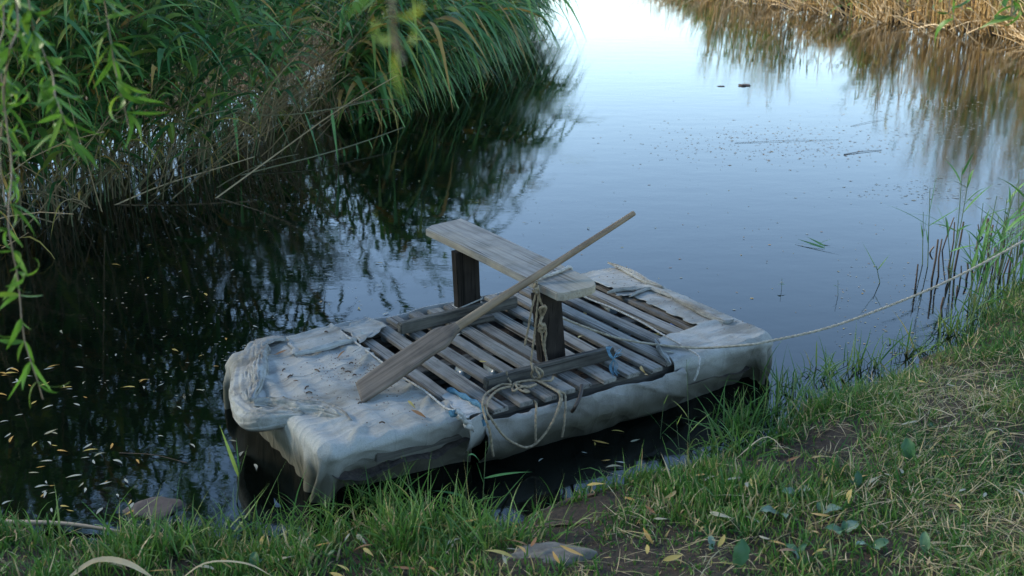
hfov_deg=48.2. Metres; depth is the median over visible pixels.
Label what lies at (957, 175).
young reed
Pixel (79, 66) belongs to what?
reed
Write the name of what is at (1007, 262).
reed stub
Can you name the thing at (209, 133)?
reed
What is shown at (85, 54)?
reed
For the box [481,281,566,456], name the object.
rope tangle
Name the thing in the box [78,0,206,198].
reed
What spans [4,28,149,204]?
reed
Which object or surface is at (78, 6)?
reed
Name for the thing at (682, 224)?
floating debris
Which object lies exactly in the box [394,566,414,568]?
fallen leaf
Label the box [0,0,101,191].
reed
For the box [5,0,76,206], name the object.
reed
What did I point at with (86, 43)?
reed
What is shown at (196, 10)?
reed
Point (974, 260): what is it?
young reed
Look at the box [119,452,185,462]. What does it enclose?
floating stick
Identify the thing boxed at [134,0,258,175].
reed
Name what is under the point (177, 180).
bowed reed
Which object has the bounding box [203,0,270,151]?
reed
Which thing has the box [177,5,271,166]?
reed
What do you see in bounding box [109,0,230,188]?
reed
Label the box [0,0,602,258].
reed
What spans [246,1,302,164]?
reed
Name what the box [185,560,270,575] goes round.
dry blade
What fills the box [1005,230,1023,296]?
young reed
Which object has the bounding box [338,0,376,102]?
reed
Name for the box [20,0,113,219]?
reed
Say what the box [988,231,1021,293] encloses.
young reed
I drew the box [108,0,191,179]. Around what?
reed
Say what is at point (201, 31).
reed
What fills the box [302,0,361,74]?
reed
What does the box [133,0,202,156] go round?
reed
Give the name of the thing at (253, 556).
broadleaf plant
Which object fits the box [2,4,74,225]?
reed
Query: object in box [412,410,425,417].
fallen leaf
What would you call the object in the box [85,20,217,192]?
reed
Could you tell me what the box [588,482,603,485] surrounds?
fallen leaf
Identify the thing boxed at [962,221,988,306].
young reed
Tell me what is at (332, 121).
bowed reed
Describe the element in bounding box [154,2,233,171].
reed
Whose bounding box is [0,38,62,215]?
reed
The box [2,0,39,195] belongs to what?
reed
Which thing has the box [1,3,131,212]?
reed
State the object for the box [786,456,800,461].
fallen leaf
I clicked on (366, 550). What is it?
fallen leaf
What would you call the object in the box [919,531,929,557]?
broadleaf plant
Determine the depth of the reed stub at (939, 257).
7.54 m
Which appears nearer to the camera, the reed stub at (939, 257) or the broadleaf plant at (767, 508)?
the broadleaf plant at (767, 508)
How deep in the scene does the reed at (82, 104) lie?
9.54 m
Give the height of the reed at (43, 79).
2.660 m
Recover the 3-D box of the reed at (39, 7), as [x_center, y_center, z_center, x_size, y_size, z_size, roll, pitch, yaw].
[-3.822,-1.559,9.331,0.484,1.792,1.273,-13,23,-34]
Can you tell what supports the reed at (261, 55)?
on the ground at (600, 498)
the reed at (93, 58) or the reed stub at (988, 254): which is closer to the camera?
the reed stub at (988, 254)
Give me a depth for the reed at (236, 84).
10.68 m
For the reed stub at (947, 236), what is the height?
0.365 m
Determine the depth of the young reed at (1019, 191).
6.78 m
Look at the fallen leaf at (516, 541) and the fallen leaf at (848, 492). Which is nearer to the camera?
the fallen leaf at (516, 541)
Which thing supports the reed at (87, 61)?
on the ground at (600, 498)
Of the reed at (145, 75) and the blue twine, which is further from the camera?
the reed at (145, 75)
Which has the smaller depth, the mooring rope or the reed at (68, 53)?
the mooring rope
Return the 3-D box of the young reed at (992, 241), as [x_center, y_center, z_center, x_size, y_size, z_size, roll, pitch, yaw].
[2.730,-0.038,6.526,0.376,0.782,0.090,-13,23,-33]
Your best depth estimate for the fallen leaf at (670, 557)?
4.03 m
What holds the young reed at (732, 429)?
on the ground at (600, 498)
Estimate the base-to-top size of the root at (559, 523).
0.061 m
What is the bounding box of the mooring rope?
[563,240,1023,348]
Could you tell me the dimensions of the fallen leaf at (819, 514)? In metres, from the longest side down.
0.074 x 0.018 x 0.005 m
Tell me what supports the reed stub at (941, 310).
in the water
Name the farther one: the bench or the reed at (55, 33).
the reed at (55, 33)
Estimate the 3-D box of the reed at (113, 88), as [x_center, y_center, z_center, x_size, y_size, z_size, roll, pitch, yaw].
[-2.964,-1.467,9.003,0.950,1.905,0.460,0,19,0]
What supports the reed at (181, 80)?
on the ground at (600, 498)
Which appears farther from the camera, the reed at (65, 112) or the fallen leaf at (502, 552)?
the reed at (65, 112)
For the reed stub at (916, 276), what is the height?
0.284 m
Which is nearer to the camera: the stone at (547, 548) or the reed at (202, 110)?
the stone at (547, 548)
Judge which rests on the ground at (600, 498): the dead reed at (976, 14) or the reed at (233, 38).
the reed at (233, 38)
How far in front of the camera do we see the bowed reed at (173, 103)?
10.58 m
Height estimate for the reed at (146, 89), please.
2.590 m
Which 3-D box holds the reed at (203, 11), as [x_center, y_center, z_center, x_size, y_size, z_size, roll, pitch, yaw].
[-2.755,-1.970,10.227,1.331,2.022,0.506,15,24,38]
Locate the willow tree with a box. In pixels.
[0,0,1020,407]
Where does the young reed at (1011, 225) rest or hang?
on the ground at (600, 498)
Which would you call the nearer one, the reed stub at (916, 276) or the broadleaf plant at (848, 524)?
the broadleaf plant at (848, 524)
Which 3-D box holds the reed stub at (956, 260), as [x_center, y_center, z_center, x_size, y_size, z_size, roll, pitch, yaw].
[2.990,-0.224,7.686,0.036,0.459,0.014,0,19,0]
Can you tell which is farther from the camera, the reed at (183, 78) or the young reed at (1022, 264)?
the reed at (183, 78)
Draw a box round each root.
[520,521,587,530]
[531,493,596,513]
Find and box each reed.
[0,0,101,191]
[0,0,102,224]
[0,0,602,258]
[0,1,109,226]
[0,2,63,206]
[0,5,55,217]
[0,6,46,175]
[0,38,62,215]
[0,39,50,208]
[0,44,39,214]
[0,65,66,233]
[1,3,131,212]
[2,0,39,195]
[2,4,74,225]
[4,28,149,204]
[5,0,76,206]
[5,12,76,204]
[5,27,30,195]
[8,0,114,212]
[10,0,68,197]
[14,0,126,205]
[17,0,117,145]
[20,0,103,195]
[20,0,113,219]
[20,0,129,205]
[28,6,109,189]
[33,0,71,142]
[36,3,116,216]
[40,0,211,211]
[42,1,136,134]
[48,0,113,193]
[51,8,123,201]
[55,2,88,205]
[57,8,90,186]
[59,0,168,197]
[60,1,124,204]
[62,6,129,202]
[64,0,148,205]
[68,10,150,201]
[73,15,140,194]
[73,107,246,210]
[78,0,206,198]
[80,0,190,197]
[80,0,192,199]
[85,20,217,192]
[105,0,158,130]
[105,0,205,188]
[105,24,223,206]
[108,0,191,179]
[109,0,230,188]
[113,0,171,163]
[114,157,253,204]
[121,0,163,88]
[123,93,232,155]
[124,0,220,169]
[125,2,178,170]
[130,0,179,188]
[130,99,377,167]
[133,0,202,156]
[134,0,223,165]
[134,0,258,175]
[136,0,231,182]
[143,2,196,169]
[144,6,244,163]
[147,0,285,191]
[148,21,184,149]
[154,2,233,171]
[154,8,220,158]
[156,0,333,199]
[160,1,256,176]
[161,8,227,159]
[164,0,265,157]
[171,0,263,166]
[175,0,261,172]
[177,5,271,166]
[178,8,308,183]
[183,0,274,166]
[185,0,270,173]
[186,12,269,168]
[188,0,271,156]
[197,0,293,165]
[200,0,236,158]
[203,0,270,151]
[207,4,314,141]
[215,0,260,172]
[215,77,393,197]
[220,427,247,502]
[238,0,302,78]
[240,127,403,175]
[243,0,323,141]
[243,1,348,145]
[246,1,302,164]
[259,0,325,154]
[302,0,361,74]
[324,0,363,107]
[334,0,353,99]
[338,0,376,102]
[342,1,427,110]
[439,451,491,502]
[477,444,523,495]
[669,416,698,460]
[675,359,708,454]
[718,390,751,456]
[863,244,889,282]
[888,175,962,266]
[907,213,975,277]
[921,211,927,264]
[929,154,972,274]
[934,9,968,31]
[944,235,979,330]
[947,0,961,31]
[950,163,992,269]
[954,196,1022,325]
[955,0,978,32]
[955,0,988,33]
[956,214,992,322]
[956,249,1013,321]
[959,196,1023,318]
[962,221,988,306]
[966,260,999,331]
[968,216,1022,333]
[969,205,1022,302]
[974,194,1023,285]
[974,203,1023,331]
[974,223,1015,283]
[975,209,1009,291]
[977,186,1023,306]
[985,183,1023,250]
[988,213,1022,275]
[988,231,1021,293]
[989,180,1021,268]
[999,178,1023,299]
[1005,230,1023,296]
[1010,184,1023,278]
[1018,206,1023,302]
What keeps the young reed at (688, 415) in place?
on the ground at (600, 498)
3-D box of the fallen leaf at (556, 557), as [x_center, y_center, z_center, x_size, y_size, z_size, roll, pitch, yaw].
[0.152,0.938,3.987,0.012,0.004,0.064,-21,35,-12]
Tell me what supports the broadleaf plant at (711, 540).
on the ground at (600, 498)
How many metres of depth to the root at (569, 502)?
4.72 m
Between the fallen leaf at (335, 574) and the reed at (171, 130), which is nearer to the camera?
the fallen leaf at (335, 574)
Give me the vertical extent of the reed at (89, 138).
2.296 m
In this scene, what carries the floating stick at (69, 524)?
on the water
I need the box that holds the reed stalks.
[734,0,1023,44]
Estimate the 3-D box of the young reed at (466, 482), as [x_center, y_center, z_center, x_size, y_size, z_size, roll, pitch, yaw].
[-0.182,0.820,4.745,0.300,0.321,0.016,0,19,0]
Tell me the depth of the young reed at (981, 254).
6.71 m
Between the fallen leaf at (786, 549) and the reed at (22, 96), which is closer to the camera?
the fallen leaf at (786, 549)
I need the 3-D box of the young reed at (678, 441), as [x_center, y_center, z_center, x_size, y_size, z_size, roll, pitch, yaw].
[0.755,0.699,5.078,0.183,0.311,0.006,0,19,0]
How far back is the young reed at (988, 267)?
6.53 m
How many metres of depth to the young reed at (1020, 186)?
7.48 m
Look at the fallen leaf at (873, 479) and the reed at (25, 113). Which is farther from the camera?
the reed at (25, 113)
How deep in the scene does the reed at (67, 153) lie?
8.65 m
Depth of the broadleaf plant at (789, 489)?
4.53 m
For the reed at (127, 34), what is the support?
on the ground at (600, 498)
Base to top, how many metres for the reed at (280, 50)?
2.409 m
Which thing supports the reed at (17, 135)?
on the ground at (600, 498)
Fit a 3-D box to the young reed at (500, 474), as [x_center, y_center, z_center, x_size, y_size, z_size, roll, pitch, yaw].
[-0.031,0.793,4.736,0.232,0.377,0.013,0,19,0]
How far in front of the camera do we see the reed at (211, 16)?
10.71 m
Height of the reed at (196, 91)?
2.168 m
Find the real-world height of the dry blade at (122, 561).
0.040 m
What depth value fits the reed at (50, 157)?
8.33 m
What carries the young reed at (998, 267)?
on the ground at (600, 498)
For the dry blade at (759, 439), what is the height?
0.030 m
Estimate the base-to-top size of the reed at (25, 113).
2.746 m
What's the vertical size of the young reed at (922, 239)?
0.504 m
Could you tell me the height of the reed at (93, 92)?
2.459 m
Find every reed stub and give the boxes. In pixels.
[914,264,918,288]
[931,239,938,279]
[937,239,942,276]
[940,297,944,316]
[941,217,953,250]
[950,222,954,260]
[954,221,963,269]
[987,225,993,257]
[1002,243,1013,276]
[1007,257,1011,278]
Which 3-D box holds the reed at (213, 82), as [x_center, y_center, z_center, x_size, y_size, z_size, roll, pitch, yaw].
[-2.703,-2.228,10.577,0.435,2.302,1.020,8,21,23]
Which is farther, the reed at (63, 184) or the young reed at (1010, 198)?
the reed at (63, 184)
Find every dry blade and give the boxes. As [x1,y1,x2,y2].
[71,556,150,575]
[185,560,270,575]
[734,436,787,459]
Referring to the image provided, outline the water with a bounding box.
[0,0,1023,553]
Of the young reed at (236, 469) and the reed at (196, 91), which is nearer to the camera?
the young reed at (236, 469)
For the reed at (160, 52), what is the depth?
8.61 m
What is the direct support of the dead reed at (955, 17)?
on the water
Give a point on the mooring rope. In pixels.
(813, 331)
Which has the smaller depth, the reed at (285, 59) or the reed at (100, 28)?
the reed at (100, 28)
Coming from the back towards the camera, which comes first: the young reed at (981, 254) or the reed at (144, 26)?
the reed at (144, 26)
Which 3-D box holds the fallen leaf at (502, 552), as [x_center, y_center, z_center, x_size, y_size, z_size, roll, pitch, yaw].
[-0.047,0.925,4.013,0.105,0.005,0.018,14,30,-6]
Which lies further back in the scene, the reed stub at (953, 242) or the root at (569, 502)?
the reed stub at (953, 242)
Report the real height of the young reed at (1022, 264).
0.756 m
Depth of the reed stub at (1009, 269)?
7.52 m
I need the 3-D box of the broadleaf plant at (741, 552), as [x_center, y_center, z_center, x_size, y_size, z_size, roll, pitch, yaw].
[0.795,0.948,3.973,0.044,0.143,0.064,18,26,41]
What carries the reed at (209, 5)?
on the ground at (600, 498)
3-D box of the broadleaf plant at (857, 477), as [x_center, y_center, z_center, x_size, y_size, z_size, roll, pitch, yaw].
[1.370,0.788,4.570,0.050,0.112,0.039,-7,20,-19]
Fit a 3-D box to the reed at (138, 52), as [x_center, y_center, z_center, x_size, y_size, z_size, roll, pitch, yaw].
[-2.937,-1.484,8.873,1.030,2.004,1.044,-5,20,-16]
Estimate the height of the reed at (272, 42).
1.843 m
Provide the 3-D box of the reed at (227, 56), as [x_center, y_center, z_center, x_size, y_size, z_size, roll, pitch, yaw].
[-2.278,-1.510,9.583,1.070,1.718,0.809,-11,22,-29]
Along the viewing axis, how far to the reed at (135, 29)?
10.21 m
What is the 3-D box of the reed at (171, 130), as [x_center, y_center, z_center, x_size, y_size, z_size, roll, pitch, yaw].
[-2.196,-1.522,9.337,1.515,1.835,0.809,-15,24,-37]
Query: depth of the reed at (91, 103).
8.58 m
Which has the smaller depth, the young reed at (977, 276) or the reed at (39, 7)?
the young reed at (977, 276)
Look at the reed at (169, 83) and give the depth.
10.66 m
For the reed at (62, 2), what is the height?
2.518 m
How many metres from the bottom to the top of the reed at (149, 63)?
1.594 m
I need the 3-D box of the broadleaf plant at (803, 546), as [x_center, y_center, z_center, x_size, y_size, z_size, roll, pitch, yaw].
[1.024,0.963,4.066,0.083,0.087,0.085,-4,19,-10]
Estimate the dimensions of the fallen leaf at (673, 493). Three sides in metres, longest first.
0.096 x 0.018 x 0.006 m
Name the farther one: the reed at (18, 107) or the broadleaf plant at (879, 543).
the reed at (18, 107)
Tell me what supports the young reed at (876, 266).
in the water
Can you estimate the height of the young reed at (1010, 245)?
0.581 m
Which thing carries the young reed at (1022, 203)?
on the ground at (600, 498)
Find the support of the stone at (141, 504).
on the water
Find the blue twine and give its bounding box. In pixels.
[606,346,621,377]
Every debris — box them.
[82,42,1022,395]
[241,270,749,425]
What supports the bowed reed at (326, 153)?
in the water
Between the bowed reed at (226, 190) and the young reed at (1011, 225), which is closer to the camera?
the young reed at (1011, 225)
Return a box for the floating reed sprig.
[799,237,826,247]
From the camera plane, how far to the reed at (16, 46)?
8.43 m
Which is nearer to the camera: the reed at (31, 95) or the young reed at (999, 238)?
the young reed at (999, 238)
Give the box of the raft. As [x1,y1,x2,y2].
[223,262,772,505]
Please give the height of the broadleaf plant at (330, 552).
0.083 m
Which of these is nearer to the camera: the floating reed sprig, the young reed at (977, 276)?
the young reed at (977, 276)
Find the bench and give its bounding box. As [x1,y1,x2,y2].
[397,219,613,390]
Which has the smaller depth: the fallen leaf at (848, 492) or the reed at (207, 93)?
the fallen leaf at (848, 492)
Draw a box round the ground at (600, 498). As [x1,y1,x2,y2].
[0,0,1023,575]
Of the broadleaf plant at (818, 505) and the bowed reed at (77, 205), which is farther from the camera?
the bowed reed at (77, 205)
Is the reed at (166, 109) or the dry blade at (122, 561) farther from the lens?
the reed at (166, 109)
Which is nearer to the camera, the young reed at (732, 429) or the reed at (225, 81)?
the young reed at (732, 429)
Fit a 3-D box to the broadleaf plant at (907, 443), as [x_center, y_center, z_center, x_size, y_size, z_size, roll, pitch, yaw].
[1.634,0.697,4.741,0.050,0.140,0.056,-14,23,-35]
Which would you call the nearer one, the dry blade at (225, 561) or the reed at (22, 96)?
the dry blade at (225, 561)
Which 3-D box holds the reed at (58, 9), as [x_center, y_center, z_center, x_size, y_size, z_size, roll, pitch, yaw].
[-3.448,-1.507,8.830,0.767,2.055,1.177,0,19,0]
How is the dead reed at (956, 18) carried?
on the water
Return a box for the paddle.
[355,211,635,402]
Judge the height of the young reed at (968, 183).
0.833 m
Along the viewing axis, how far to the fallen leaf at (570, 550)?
4.03 m
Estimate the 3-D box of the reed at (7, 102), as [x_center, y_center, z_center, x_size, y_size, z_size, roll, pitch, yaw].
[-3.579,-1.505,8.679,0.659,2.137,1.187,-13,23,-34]
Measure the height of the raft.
0.460 m
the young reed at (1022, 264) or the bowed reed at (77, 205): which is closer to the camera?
the young reed at (1022, 264)
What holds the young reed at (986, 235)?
in the water
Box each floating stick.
[4,519,124,532]
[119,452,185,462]
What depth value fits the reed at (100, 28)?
8.75 m
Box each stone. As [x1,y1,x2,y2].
[122,496,185,519]
[505,542,597,565]
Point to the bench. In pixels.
(472, 244)
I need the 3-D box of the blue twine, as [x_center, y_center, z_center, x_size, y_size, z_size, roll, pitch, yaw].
[0.497,0.344,5.477,0.088,0.063,0.297,0,19,0]
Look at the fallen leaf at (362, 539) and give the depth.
4.33 m
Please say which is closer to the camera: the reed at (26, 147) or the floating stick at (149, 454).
the floating stick at (149, 454)
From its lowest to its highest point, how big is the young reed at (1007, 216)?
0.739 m
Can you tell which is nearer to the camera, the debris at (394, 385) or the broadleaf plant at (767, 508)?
the broadleaf plant at (767, 508)
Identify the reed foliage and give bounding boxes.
[789,0,1023,20]
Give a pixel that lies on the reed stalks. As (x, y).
(985, 10)
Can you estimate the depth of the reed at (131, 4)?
9.94 m
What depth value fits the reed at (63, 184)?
8.28 m
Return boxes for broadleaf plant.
[249,552,261,571]
[321,550,334,563]
[708,535,714,552]
[732,538,749,572]
[760,505,787,518]
[782,485,810,500]
[786,543,806,558]
[816,501,841,517]
[825,520,858,537]
[850,471,861,490]
[856,538,888,552]
[901,438,915,465]
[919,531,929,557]
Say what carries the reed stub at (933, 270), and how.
in the water
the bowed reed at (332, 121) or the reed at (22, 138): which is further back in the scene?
the bowed reed at (332, 121)
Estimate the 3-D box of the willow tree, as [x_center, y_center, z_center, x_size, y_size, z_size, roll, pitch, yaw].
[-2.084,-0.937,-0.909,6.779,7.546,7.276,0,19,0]
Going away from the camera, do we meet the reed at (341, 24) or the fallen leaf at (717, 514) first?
the fallen leaf at (717, 514)
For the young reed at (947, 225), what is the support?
in the water
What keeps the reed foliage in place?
on the ground at (600, 498)
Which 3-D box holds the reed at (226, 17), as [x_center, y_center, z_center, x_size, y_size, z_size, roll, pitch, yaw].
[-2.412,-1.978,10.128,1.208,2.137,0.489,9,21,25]
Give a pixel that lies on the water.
(650, 76)
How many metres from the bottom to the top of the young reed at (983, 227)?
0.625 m
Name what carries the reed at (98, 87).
on the ground at (600, 498)
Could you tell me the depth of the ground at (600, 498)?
4.34 m
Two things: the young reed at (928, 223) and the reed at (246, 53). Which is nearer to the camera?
the young reed at (928, 223)
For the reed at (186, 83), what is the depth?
9.55 m
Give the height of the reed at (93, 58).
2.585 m
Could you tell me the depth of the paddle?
5.22 m
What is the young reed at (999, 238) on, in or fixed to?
in the water
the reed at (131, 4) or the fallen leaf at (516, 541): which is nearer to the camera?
the fallen leaf at (516, 541)
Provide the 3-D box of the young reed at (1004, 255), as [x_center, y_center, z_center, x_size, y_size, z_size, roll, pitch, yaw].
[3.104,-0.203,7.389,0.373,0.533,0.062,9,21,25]
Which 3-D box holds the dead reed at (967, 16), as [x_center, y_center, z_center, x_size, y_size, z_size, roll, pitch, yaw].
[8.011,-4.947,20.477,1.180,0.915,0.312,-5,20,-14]
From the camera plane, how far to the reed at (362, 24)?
12.87 m
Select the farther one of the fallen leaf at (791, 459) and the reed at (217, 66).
the reed at (217, 66)
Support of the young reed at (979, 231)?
in the water
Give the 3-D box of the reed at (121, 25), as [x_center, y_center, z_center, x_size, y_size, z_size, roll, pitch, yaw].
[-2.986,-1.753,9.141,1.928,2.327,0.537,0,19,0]
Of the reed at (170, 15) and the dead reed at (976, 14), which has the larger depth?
the dead reed at (976, 14)
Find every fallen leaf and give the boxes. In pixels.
[330,572,342,575]
[356,534,365,543]
[363,548,373,556]
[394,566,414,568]
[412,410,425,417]
[484,550,511,556]
[504,540,526,544]
[552,551,559,562]
[560,545,582,555]
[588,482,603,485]
[643,527,652,542]
[662,554,681,560]
[664,491,675,498]
[710,511,733,518]
[718,534,724,546]
[777,548,795,551]
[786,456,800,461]
[811,513,829,515]
[846,489,851,503]
[866,476,879,485]

